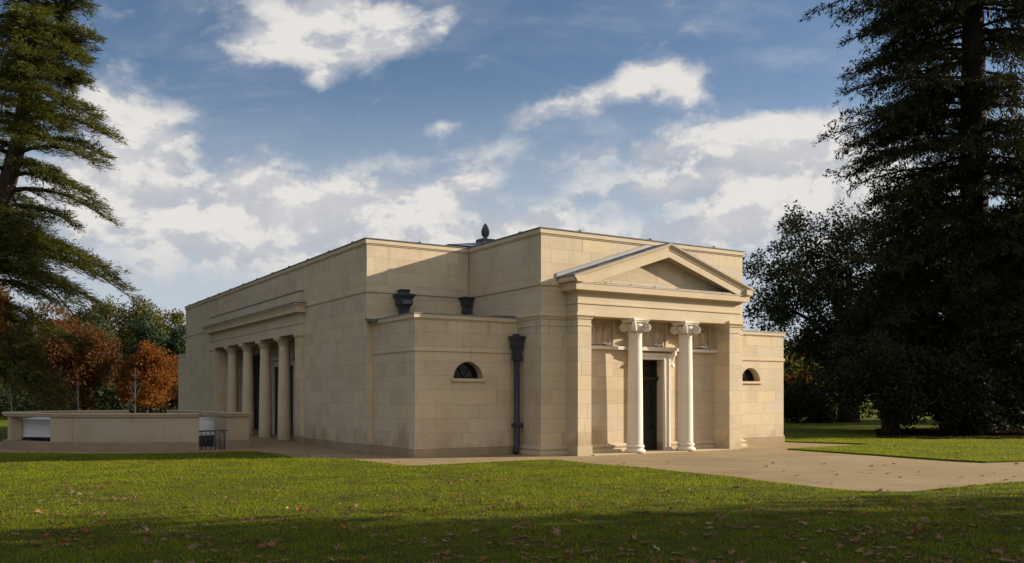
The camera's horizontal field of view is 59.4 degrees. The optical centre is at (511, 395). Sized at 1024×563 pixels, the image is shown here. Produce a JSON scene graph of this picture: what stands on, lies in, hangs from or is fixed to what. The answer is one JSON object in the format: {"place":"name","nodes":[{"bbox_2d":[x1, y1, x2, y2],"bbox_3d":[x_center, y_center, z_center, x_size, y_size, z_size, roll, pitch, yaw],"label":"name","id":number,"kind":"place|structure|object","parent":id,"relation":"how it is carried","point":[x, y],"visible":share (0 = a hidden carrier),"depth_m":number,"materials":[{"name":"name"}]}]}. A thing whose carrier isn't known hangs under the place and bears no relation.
{"place":"outdoors","nodes":[
{"label":"outdoors","id":0,"kind":"place"},
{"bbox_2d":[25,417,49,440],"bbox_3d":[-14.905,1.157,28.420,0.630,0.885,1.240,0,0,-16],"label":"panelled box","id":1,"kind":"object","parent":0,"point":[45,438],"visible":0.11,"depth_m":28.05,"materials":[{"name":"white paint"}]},
{"bbox_2d":[0,398,926,441],"bbox_3d":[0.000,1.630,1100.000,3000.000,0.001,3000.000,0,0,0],"label":"ground","id":2,"kind":"structure","parent":0,"point":[3,428],"depth_m":51.87,"materials":[{"name":"green plant"}]},
{"bbox_2d":[0,272,12,341],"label":"maple tree","id":3,"kind":"object","parent":2,"relation":"on","point":[5,313],"visible":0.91,"depth_m":33.97,"materials":[{"name":"green plant"}]},
{"bbox_2d":[1,384,20,411],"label":"birch sapling","id":4,"kind":"object","parent":2,"relation":"on","point":[10,400],"visible":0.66,"depth_m":36.03,"materials":[{"name":"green plant"}]},
{"bbox_2d":[0,286,23,396],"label":"oak tree","id":5,"kind":"object","parent":2,"relation":"on","point":[3,292],"visible":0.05,"depth_m":67.95,"materials":[{"name":"green plant"}]},
{"bbox_2d":[51,367,70,409],"bbox_3d":[-18.152,0.176,36.157,0.987,2.853,0.818,0,0,0],"label":"birch sapling","id":6,"kind":"object","parent":2,"relation":"on","point":[62,381],"visible":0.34,"depth_m":36.03,"materials":[{"name":"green plant"}]},
{"bbox_2d":[27,299,94,387],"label":"oak tree","id":7,"kind":"object","parent":2,"relation":"on","point":[60,310],"visible":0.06,"depth_m":75.55,"materials":[{"name":"green plant"}]},
{"bbox_2d":[11,316,123,410],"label":"copper beech","id":8,"kind":"object","parent":2,"relation":"on","point":[83,364],"visible":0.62,"depth_m":60.92,"materials":[{"name":"orange plant"}]},
{"bbox_2d":[0,0,143,410],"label":"cedar tree","id":9,"kind":"object","parent":2,"relation":"on","point":[31,68],"visible":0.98,"depth_m":34.88,"materials":[{"name":"green plant"}]},
{"bbox_2d":[68,383,89,409],"bbox_3d":[-17.505,0.501,36.286,0.791,2.203,0.690,0,0,-39],"label":"birch sapling","id":10,"kind":"object","parent":2,"relation":"on","point":[77,407],"visible":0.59,"depth_m":36.23,"materials":[{"name":"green plant"}]},
{"bbox_2d":[0,378,177,417],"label":"undergrowth","id":11,"kind":"object","parent":2,"relation":"on","point":[108,402],"visible":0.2,"depth_m":66.42,"materials":[{"name":"green plant"}]},
{"bbox_2d":[69,308,122,409],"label":"pine tree","id":12,"kind":"object","parent":2,"relation":"on","point":[105,326],"visible":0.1,"depth_m":76.28,"materials":[{"name":"green plant"}]},
{"bbox_2d":[60,294,138,396],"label":"oak tree","id":13,"kind":"object","parent":2,"relation":"on","point":[106,314],"visible":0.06,"depth_m":87.56,"materials":[{"name":"green plant"}]},
{"bbox_2d":[120,368,144,412],"bbox_3d":[-14.233,0.275,33.960,0.854,2.650,0.791,0,0,17],"label":"birch sapling","id":14,"kind":"object","parent":2,"relation":"on","point":[135,394],"visible":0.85,"depth_m":33.98,"materials":[{"name":"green plant"}]},
{"bbox_2d":[106,294,168,387],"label":"oak tree","id":15,"kind":"object","parent":2,"relation":"on","point":[124,333],"visible":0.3,"depth_m":85.66,"materials":[{"name":"green plant"}]},
{"bbox_2d":[115,311,172,411],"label":"pine tree","id":16,"kind":"object","parent":2,"relation":"on","point":[144,327],"visible":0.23,"depth_m":71.27,"materials":[{"name":"green plant"}]},
{"bbox_2d":[111,340,180,412],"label":"autumn tree","id":17,"kind":"object","parent":2,"relation":"on","point":[156,371],"visible":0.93,"depth_m":61.04,"materials":[{"name":"orange plant"}]},
{"bbox_2d":[157,355,177,409],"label":"autumn tree","id":18,"kind":"object","parent":2,"relation":"on","point":[173,390],"visible":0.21,"depth_m":65.34,"materials":[{"name":"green plant"}]},
{"bbox_2d":[155,308,185,334],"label":"oak tree","id":19,"kind":"object","parent":2,"relation":"on","point":[176,318],"visible":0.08,"depth_m":83.56,"materials":[{"name":"green plant"}]},
{"bbox_2d":[163,326,185,406],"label":"pine tree","id":20,"kind":"object","parent":2,"relation":"on","point":[177,344],"visible":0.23,"depth_m":72.16,"materials":[{"name":"green plant"}]},
{"bbox_2d":[0,335,942,405],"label":"woodland","id":21,"kind":"object","parent":2,"relation":"on","point":[794,363],"depth_m":123.90,"materials":[{"name":"green plant"}]},
{"bbox_2d":[0,449,1023,562],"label":"lawn","id":22,"kind":"structure","parent":0,"point":[699,541],"depth_m":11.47,"materials":[{"name":"plant"}]},
{"bbox_2d":[0,445,1023,562],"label":"fallen leaves","id":23,"kind":"object","parent":22,"relation":"on","point":[338,548],"visible":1,"depth_m":10.32,"materials":[{"name":"brown plant"}]},
{"bbox_2d":[0,432,1023,491],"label":"paving","id":24,"kind":"structure","parent":0,"point":[807,468],"depth_m":21.07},
{"bbox_2d":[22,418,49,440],"bbox_3d":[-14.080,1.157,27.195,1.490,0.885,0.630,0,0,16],"label":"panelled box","id":25,"kind":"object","parent":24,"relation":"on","point":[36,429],"visible":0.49,"depth_m":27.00,"materials":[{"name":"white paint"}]},
{"bbox_2d":[2,410,198,451],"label":"enclosure wall","id":26,"kind":"structure","parent":24,"relation":"on","point":[101,430],"depth_m":25.66,"materials":[{"name":"brown stone"}]},
{"bbox_2d":[199,418,214,446],"bbox_3d":[-9.749,1.157,28.307,0.630,0.885,0.840,0,0,-38],"label":"panelled box","id":27,"kind":"object","parent":24,"relation":"on","point":[206,424],"visible":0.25,"depth_m":27.98,"materials":[{"name":"white paint"}]},
{"bbox_2d":[166,410,252,448],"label":"enclosure wall","id":28,"kind":"structure","parent":24,"relation":"on","point":[235,425],"depth_m":26.95,"materials":[{"name":"brown stone"}]},
{"bbox_2d":[199,430,227,449],"bbox_3d":[-8.752,1.304,26.282,0.874,0.593,0.041,0,0,-11],"label":"railing","id":29,"kind":"object","parent":24,"relation":"on","point":[205,431],"visible":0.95,"depth_m":26.27,"materials":[{"name":"black metal"}]},
{"bbox_2d":[177,223,785,457],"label":"stone mausoleum","id":30,"kind":"structure","parent":24,"relation":"on","point":[542,341],"depth_m":25.55,"materials":[{"name":"stone"}]},
{"bbox_2d":[253,354,259,429],"bbox_3d":[-10.921,-0.137,38.710,0.080,3.235,3.310,0,0,-32],"label":"window","id":31,"kind":"structure","parent":30,"relation":"in","point":[256,358],"depth_m":38.97,"materials":[{"name":"black glass"}]},
{"bbox_2d":[271,356,294,436],"bbox_3d":[-9.099,0.050,35.634,0.240,3.100,3.300,0,0,-32],"label":"door","id":32,"kind":"structure","parent":30,"relation":"in","point":[275,361],"depth_m":36.41,"materials":[{"name":"stone"}]},
{"bbox_2d":[451,362,485,381],"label":"window","id":33,"kind":"structure","parent":30,"relation":"in","point":[465,370],"depth_m":24.07,"materials":[{"name":"black glass"}]},
{"bbox_2d":[642,360,658,449],"bbox_3d":[3.845,0.279,25.918,0.990,2.598,0.108,0,0,-32],"label":"door","id":34,"kind":"structure","parent":30,"relation":"in","point":[649,367],"depth_m":26.06,"materials":[{"name":"black glass"}]},
{"bbox_2d":[742,369,762,383],"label":"window","id":35,"kind":"structure","parent":30,"relation":"in","point":[747,377],"depth_m":29.84,"materials":[{"name":"black glass"}]},
{"bbox_2d":[0,0,1023,395],"label":"sky","id":36,"kind":"structure","parent":0,"point":[264,137],"materials":[{"name":"blue"}]},
{"bbox_2d":[784,367,810,385],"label":"young tree","id":37,"kind":"object","parent":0,"point":[787,380],"visible":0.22,"depth_m":83.70,"materials":[{"name":"orange plant"}]},
{"bbox_2d":[784,414,1023,462],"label":"lawn","id":38,"kind":"structure","parent":0,"point":[865,426],"depth_m":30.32,"materials":[{"name":"green plant"}]},
{"bbox_2d":[784,380,793,401],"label":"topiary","id":39,"kind":"object","parent":38,"relation":"on","point":[785,383],"visible":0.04,"depth_m":53.29,"materials":[{"name":"green plant"}]},
{"bbox_2d":[784,380,844,423],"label":"laurel bush","id":40,"kind":"object","parent":38,"relation":"on","point":[801,402],"visible":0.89,"depth_m":49.87,"materials":[{"name":"green plant"}]},
{"bbox_2d":[742,199,949,421],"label":"beech tree","id":41,"kind":"object","parent":38,"relation":"on","point":[816,291],"visible":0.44,"depth_m":51.21,"materials":[{"name":"green plant"}]},
{"bbox_2d":[876,427,1023,438],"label":"planting bed","id":42,"kind":"object","parent":38,"relation":"on","point":[919,433],"visible":0.62,"depth_m":35.38,"materials":[{"name":"soil"}]},
{"bbox_2d":[810,328,939,433],"bbox_3d":[14.783,-0.533,36.258,5.092,4.330,4.697,0,0,0],"label":"yew tree","id":43,"kind":"object","parent":42,"relation":"on","point":[883,374],"visible":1,"depth_m":35.23,"materials":[{"name":"green plant"}]},
{"bbox_2d":[816,265,973,430],"bbox_3d":[16.998,-1.933,39.496,6.954,7.119,6.318,0,0,40],"label":"yew tree","id":44,"kind":"object","parent":42,"relation":"on","point":[858,328],"visible":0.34,"depth_m":38.54,"materials":[{"name":"green plant"}]},
{"bbox_2d":[799,0,1023,432],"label":"redwood tree","id":45,"kind":"object","parent":42,"relation":"on","point":[968,242],"visible":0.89,"depth_m":36.53,"materials":[{"name":"green plant"}]},
{"bbox_2d":[906,322,1023,434],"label":"yew tree","id":46,"kind":"object","parent":42,"relation":"on","point":[972,392],"visible":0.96,"depth_m":34.78,"materials":[{"name":"green plant"}]},
{"bbox_2d":[980,138,1023,323],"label":"larch tree","id":47,"kind":"object","parent":42,"relation":"on","point":[1012,284],"visible":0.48,"depth_m":35.89,"materials":[{"name":"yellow plant"}]},
{"bbox_2d":[993,299,1023,433],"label":"yew tree","id":48,"kind":"object","parent":42,"relation":"on","point":[1017,420],"visible":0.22,"depth_m":36.23,"materials":[{"name":"green plant"}]},
{"bbox_2d":[907,199,1013,313],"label":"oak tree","id":49,"kind":"object","parent":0,"point":[946,266],"depth_m":56.13,"materials":[{"name":"green plant"}]},
{"bbox_2d":[922,247,1023,429],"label":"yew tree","id":50,"kind":"object","parent":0,"point":[941,287],"depth_m":40.53,"materials":[{"name":"green plant"}]}
]}

